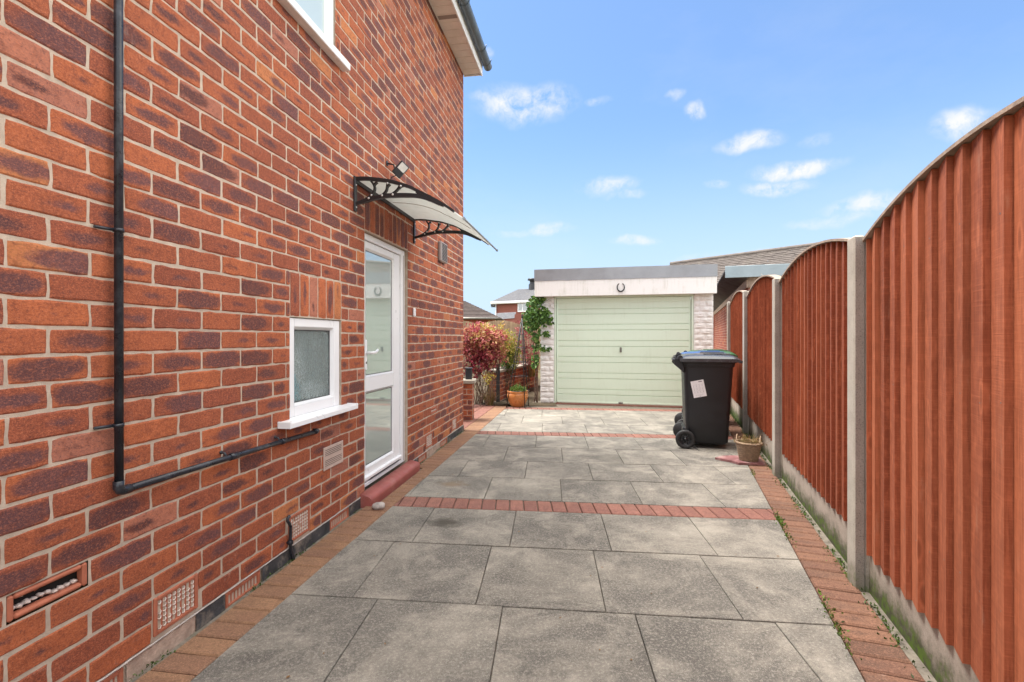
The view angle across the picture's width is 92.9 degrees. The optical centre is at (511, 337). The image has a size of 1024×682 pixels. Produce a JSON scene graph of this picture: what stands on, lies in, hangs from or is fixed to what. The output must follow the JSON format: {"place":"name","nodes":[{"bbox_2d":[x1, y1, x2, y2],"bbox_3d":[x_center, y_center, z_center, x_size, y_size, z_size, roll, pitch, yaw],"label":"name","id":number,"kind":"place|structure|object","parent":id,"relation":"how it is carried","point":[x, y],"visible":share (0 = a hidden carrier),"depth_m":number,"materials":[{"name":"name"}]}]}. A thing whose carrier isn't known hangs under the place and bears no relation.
{"place":"outdoors","nodes":[
{"label":"outdoors","id":0,"kind":"place"},
{"bbox_2d":[6,356,741,624],"bbox_3d":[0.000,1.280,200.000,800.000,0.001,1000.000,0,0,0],"label":"ground","id":1,"kind":"structure","parent":0,"point":[539,376],"depth_m":2.40,"materials":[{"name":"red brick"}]},
{"bbox_2d":[0,0,491,681],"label":"brick house","id":2,"kind":"structure","parent":1,"relation":"on","point":[276,284],"depth_m":2.11,"materials":[{"name":"red brick"}]},
{"bbox_2d":[93,0,318,494],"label":"waste pipe","id":3,"kind":"object","parent":2,"relation":"attached to","point":[119,487],"visible":1,"depth_m":1.68,"materials":[{"name":"black plastic"}]},
{"bbox_2d":[286,515,294,560],"bbox_3d":[-1.221,1.105,2.672,0.035,0.273,0.064,0,0,18],"label":"cable sleeve","id":4,"kind":"object","parent":2,"relation":"attached to","point":[290,540],"visible":0.96,"depth_m":2.67,"materials":[{"name":"black plastic"}]},
{"bbox_2d":[295,0,332,43],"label":"window","id":5,"kind":"structure","parent":2,"relation":"in","point":[320,11],"depth_m":3.08,"materials":[{"name":"white plastic"}]},
{"bbox_2d":[290,318,338,417],"bbox_3d":[-1.234,0.169,2.991,0.068,0.563,0.560,0,0,9],"label":"window","id":6,"kind":"structure","parent":2,"relation":"in","point":[314,343],"depth_m":2.99,"materials":[{"name":"white plastic"}]},
{"bbox_2d":[323,440,342,470],"bbox_3d":[-1.158,0.763,3.155,0.008,0.146,0.243,0,0,9],"label":"louvre vent","id":7,"kind":"object","parent":2,"relation":"attached to","point":[332,455],"visible":1,"depth_m":3.14,"materials":[{"name":"beige plastic"}]},
{"bbox_2d":[365,241,401,481],"bbox_3d":[-1.042,0.180,4.024,0.151,1.843,0.753,0,0,9],"label":"door leaf","id":8,"kind":"structure","parent":2,"relation":"in","point":[382,266],"depth_m":4.04,"materials":[{"name":"white plastic"}]},
{"bbox_2d":[386,160,408,178],"bbox_3d":[-0.946,-1.315,3.981,0.196,0.282,0.106,0,0,21],"label":"flood light","id":9,"kind":"object","parent":2,"relation":"attached to","point":[400,169],"visible":0.63,"depth_m":3.95,"materials":[{"name":"grey metal"}]},
{"bbox_2d":[353,176,497,250],"bbox_3d":[-0.627,-0.973,3.982,0.817,0.342,1.247,0,0,9],"label":"door canopy","id":10,"kind":"object","parent":2,"relation":"attached to","point":[413,204],"visible":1,"depth_m":3.83,"materials":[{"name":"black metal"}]},
{"bbox_2d":[438,241,447,263],"bbox_3d":[-0.778,-0.958,5.481,0.047,0.225,0.240,0,0,9],"label":"vent cover","id":11,"kind":"object","parent":2,"relation":"attached to","point":[442,252],"visible":1,"depth_m":5.40,"materials":[{"name":"grey plastic"}]},
{"bbox_2d":[463,301,503,325],"bbox_3d":[-3.159,-0.451,27.945,5.681,3.342,7.110,0,0,0],"label":"bungalow","id":12,"kind":"object","parent":1,"relation":"on","point":[473,313],"visible":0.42,"depth_m":25.04,"materials":[{"name":"brown tile"}]},
{"bbox_2d":[463,320,540,370],"bbox_3d":[-1.974,0.285,18.360,7.798,1.869,0.123,0,0,6],"label":"garden fence","id":13,"kind":"object","parent":1,"relation":"on","point":[508,325],"visible":0.06,"depth_m":18.18,"materials":[{"name":"brown wood"}]},
{"bbox_2d":[490,278,538,318],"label":"semi detached house","id":14,"kind":"structure","parent":1,"relation":"on","point":[515,301],"depth_m":49.85,"materials":[{"name":"grey tile"}]},
{"bbox_2d":[518,303,527,311],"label":"window","id":15,"kind":"structure","parent":14,"relation":"in","point":[522,307],"depth_m":48.68,"materials":[{"name":"white plastic"}]},
{"bbox_2d":[497,312,536,346],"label":"outbuilding","id":16,"kind":"structure","parent":1,"relation":"on","point":[514,316],"depth_m":38.64,"materials":[{"name":"grey tile"}]},
{"bbox_2d":[534,264,717,407],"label":"garage","id":17,"kind":"structure","parent":1,"relation":"on","point":[608,343],"depth_m":8.80,"materials":[{"name":"white paint"}]},
{"bbox_2d":[520,296,554,401],"bbox_3d":[0.463,0.203,9.038,0.652,2.039,0.278,0,0,11],"label":"ivy","id":18,"kind":"object","parent":17,"relation":"attached to","point":[533,316],"visible":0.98,"depth_m":9.05,"materials":[{"name":"green plant"}]},
{"bbox_2d":[557,296,690,405],"bbox_3d":[1.990,0.239,8.829,2.375,1.938,0.097,0,0,13],"label":"garage door","id":19,"kind":"structure","parent":17,"relation":"in","point":[610,350],"depth_m":8.85,"materials":[{"name":"green paint"}]},
{"bbox_2d":[670,242,817,348],"bbox_3d":[11.623,-1.365,21.213,8.329,5.169,10.653,0,0,-40],"label":"bungalow","id":20,"kind":"object","parent":1,"relation":"on","point":[783,255],"visible":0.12,"depth_m":21.48,"materials":[{"name":"tile"}]},
{"bbox_2d":[713,264,789,349],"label":"neighbouring garage","id":21,"kind":"structure","parent":1,"relation":"on","point":[732,281],"depth_m":10.07,"materials":[{"name":"grey tile"}]},
{"bbox_2d":[463,404,494,428],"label":"brick path","id":22,"kind":"structure","parent":0,"point":[480,411],"depth_m":8.04,"materials":[{"name":"red brick"}]},
{"bbox_2d":[463,378,475,420],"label":"brick pier","id":23,"kind":"structure","parent":22,"relation":"on","point":[468,399],"depth_m":7.14,"materials":[{"name":"brick"}]},
{"bbox_2d":[463,367,472,378],"bbox_3d":[-0.719,0.531,7.230,0.287,0.173,0.129,0,0,-13],"label":"lantern box","id":24,"kind":"object","parent":23,"relation":"on","point":[468,372],"visible":0.81,"depth_m":7.20,"materials":[{"name":"grey metal"}]},
{"bbox_2d":[463,371,556,405],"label":"garden soil","id":25,"kind":"structure","parent":0,"point":[531,398],"depth_m":9.83,"materials":[{"name":"brown soil"}]},
{"bbox_2d":[463,321,512,404],"bbox_3d":[-0.550,0.465,8.988,1.212,1.559,0.849,0,0,0],"label":"red shrub","id":26,"kind":"object","parent":25,"relation":"on","point":[478,342],"visible":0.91,"depth_m":8.90,"materials":[{"name":"red plant"}]},
{"bbox_2d":[480,371,496,405],"bbox_3d":[-0.436,0.924,8.678,0.296,0.638,0.332,0,0,30],"label":"lime plant","id":27,"kind":"object","parent":25,"relation":"on","point":[487,383],"visible":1,"depth_m":8.68,"materials":[{"name":"yellow plant"}]},
{"bbox_2d":[480,386,500,405],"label":"ornamental grass","id":28,"kind":"object","parent":25,"relation":"on","point":[491,400],"depth_m":8.75,"materials":[{"name":"green plant"}]},
{"bbox_2d":[470,321,521,389],"bbox_3d":[-0.327,0.442,9.803,1.094,1.606,0.664,0,0,0],"label":"golden shrub","id":29,"kind":"object","parent":25,"relation":"on","point":[511,346],"visible":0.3,"depth_m":9.78,"materials":[{"name":"yellow plant"}]},
{"bbox_2d":[496,364,499,401],"bbox_3d":[-0.262,0.863,9.120,0.085,0.755,0.085,0,0,-19],"label":"gate post","id":30,"kind":"object","parent":25,"relation":"on","point":[498,384],"visible":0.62,"depth_m":9.09,"materials":[{"name":"black metal"}]},
{"bbox_2d":[500,350,513,398],"bbox_3d":[-0.088,0.729,9.761,0.353,1.031,0.402,0,0,-12],"label":"green bush","id":31,"kind":"object","parent":25,"relation":"on","point":[509,373],"visible":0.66,"depth_m":9.72,"materials":[{"name":"green plant"}]},
{"bbox_2d":[487,362,539,401],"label":"garden wall","id":32,"kind":"structure","parent":25,"relation":"on","point":[519,371],"depth_m":10.14,"materials":[{"name":"brick"}]},
{"bbox_2d":[522,342,533,376],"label":"dry stalks","id":33,"kind":"object","parent":32,"relation":"on","point":[530,372],"visible":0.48,"depth_m":11.29,"materials":[{"name":"brown plant"}]},
{"bbox_2d":[528,351,539,375],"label":"spiky plant","id":34,"kind":"object","parent":32,"relation":"on","point":[533,373],"visible":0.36,"depth_m":11.54,"materials":[{"name":"yellow plant"}]},
{"bbox_2d":[514,320,539,391],"bbox_3d":[0.306,0.414,11.187,0.677,1.657,0.470,0,0,0],"label":"dark red shrub","id":35,"kind":"object","parent":25,"relation":"on","point":[526,354],"visible":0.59,"depth_m":11.16,"materials":[{"name":"red plant"}]},
{"bbox_2d":[129,400,936,681],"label":"paving bed","id":36,"kind":"object","parent":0,"point":[910,653],"visible":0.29,"depth_m":2.51,"materials":[{"name":"grey concrete"}]},
{"bbox_2d":[135,406,507,681],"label":"brick edging","id":37,"kind":"object","parent":36,"relation":"on","point":[196,655],"visible":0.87,"depth_m":2.35,"materials":[{"name":"brown brick"}]},
{"bbox_2d":[372,502,384,509],"bbox_3d":[-0.950,1.200,3.462,0.094,0.057,0.063,0,0,0],"label":"stone","id":38,"kind":"object","parent":37,"relation":"on","point":[378,505],"visible":1,"depth_m":3.45,"materials":[{"name":"white stone"}]},
{"bbox_2d":[506,314,528,407],"bbox_3d":[0.115,0.406,8.630,0.389,1.671,0.389,0,0,11],"label":"wire obelisk","id":39,"kind":"object","parent":36,"relation":"on","point":[523,361],"visible":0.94,"depth_m":8.60,"materials":[{"name":"black metal"}]},
{"bbox_2d":[507,390,527,406],"bbox_3d":[0.100,1.077,8.630,0.380,0.285,0.380,0,0,0],"label":"plant pot","id":40,"kind":"object","parent":36,"relation":"on","point":[515,399],"visible":0.77,"depth_m":8.48,"materials":[{"name":"orange ceramic"}]},
{"bbox_2d":[496,376,537,390],"bbox_3d":[0.110,0.816,8.514,0.769,0.312,0.643,0,0,0],"label":"pot plant","id":41,"kind":"object","parent":40,"relation":"in","point":[516,387],"visible":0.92,"depth_m":8.57,"materials":[{"name":"green plant"}]},
{"bbox_2d":[190,409,863,681],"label":"driveway slabs","id":42,"kind":"structure","parent":36,"relation":"on","point":[706,610],"depth_m":2.39,"materials":[{"name":"concrete"}]},
{"bbox_2d":[673,351,729,423],"bbox_3d":[2.452,0.695,6.285,0.697,1.048,0.624,0,0,17],"label":"wheelie bin","id":43,"kind":"object","parent":42,"relation":"on","point":[678,417],"visible":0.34,"depth_m":6.31,"materials":[{"name":"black plastic"}]},
{"bbox_2d":[671,352,742,448],"bbox_3d":[2.197,0.695,5.555,0.697,1.048,0.624,0,0,15],"label":"wheelie bin","id":44,"kind":"object","parent":42,"relation":"on","point":[706,419],"visible":1,"depth_m":5.32,"materials":[{"name":"black plastic"}]},
{"bbox_2d":[691,380,706,397],"bbox_3d":[2.046,0.560,5.332,0.171,0.208,0.010,0,0,16],"label":"sticker","id":45,"kind":"object","parent":44,"relation":"attached to","point":[698,388],"visible":1,"depth_m":5.33,"materials":[{"name":"white paper"}]},
{"bbox_2d":[682,349,737,411],"bbox_3d":[2.822,0.695,7.025,0.697,1.048,0.624,0,0,14],"label":"wheelie bin","id":46,"kind":"object","parent":42,"relation":"on","point":[731,353],"visible":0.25,"depth_m":6.83,"materials":[{"name":"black plastic"}]},
{"bbox_2d":[715,455,764,465],"bbox_3d":[2.241,1.206,4.798,0.436,0.021,0.298,0,0,10],"label":"loose slab","id":47,"kind":"object","parent":42,"relation":"on","point":[735,459],"depth_m":4.75,"materials":[{"name":"stone"}]},
{"bbox_2d":[735,434,762,461],"bbox_3d":[2.310,1.072,4.750,0.248,0.245,0.246,0,0,0],"label":"plant pot","id":48,"kind":"object","parent":47,"relation":"on","point":[747,452],"visible":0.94,"depth_m":4.67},
{"bbox_2d":[733,430,769,446],"bbox_3d":[2.342,1.004,4.756,0.343,0.151,0.314,0,0,0],"label":"dried plant","id":49,"kind":"object","parent":48,"relation":"in","point":[750,441],"visible":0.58,"depth_m":4.75,"materials":[{"name":"beige plant"}]},
{"bbox_2d":[130,411,930,681],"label":"moss and weeds","id":50,"kind":"object","parent":36,"relation":"on","point":[819,591],"visible":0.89,"depth_m":2.33,"materials":[{"name":"green plant"}]},
{"bbox_2d":[394,407,775,519],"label":"brick paving bands","id":51,"kind":"object","parent":36,"relation":"on","point":[657,510],"visible":0.7,"depth_m":3.51,"materials":[{"name":"red brick"}]},
{"bbox_2d":[729,414,925,681],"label":"brick edging by fence","id":52,"kind":"object","parent":36,"relation":"on","point":[881,660],"visible":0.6,"depth_m":2.29,"materials":[{"name":"brick"}]},
{"bbox_2d":[727,96,1023,681],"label":"panel fence","id":53,"kind":"object","parent":36,"relation":"on","point":[877,396],"visible":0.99,"depth_m":1.84,"materials":[{"name":"wood"}]},
{"bbox_2d":[463,0,1023,314],"label":"sky","id":54,"kind":"structure","parent":0,"point":[597,133],"materials":[{"name":"blue"}]}
]}

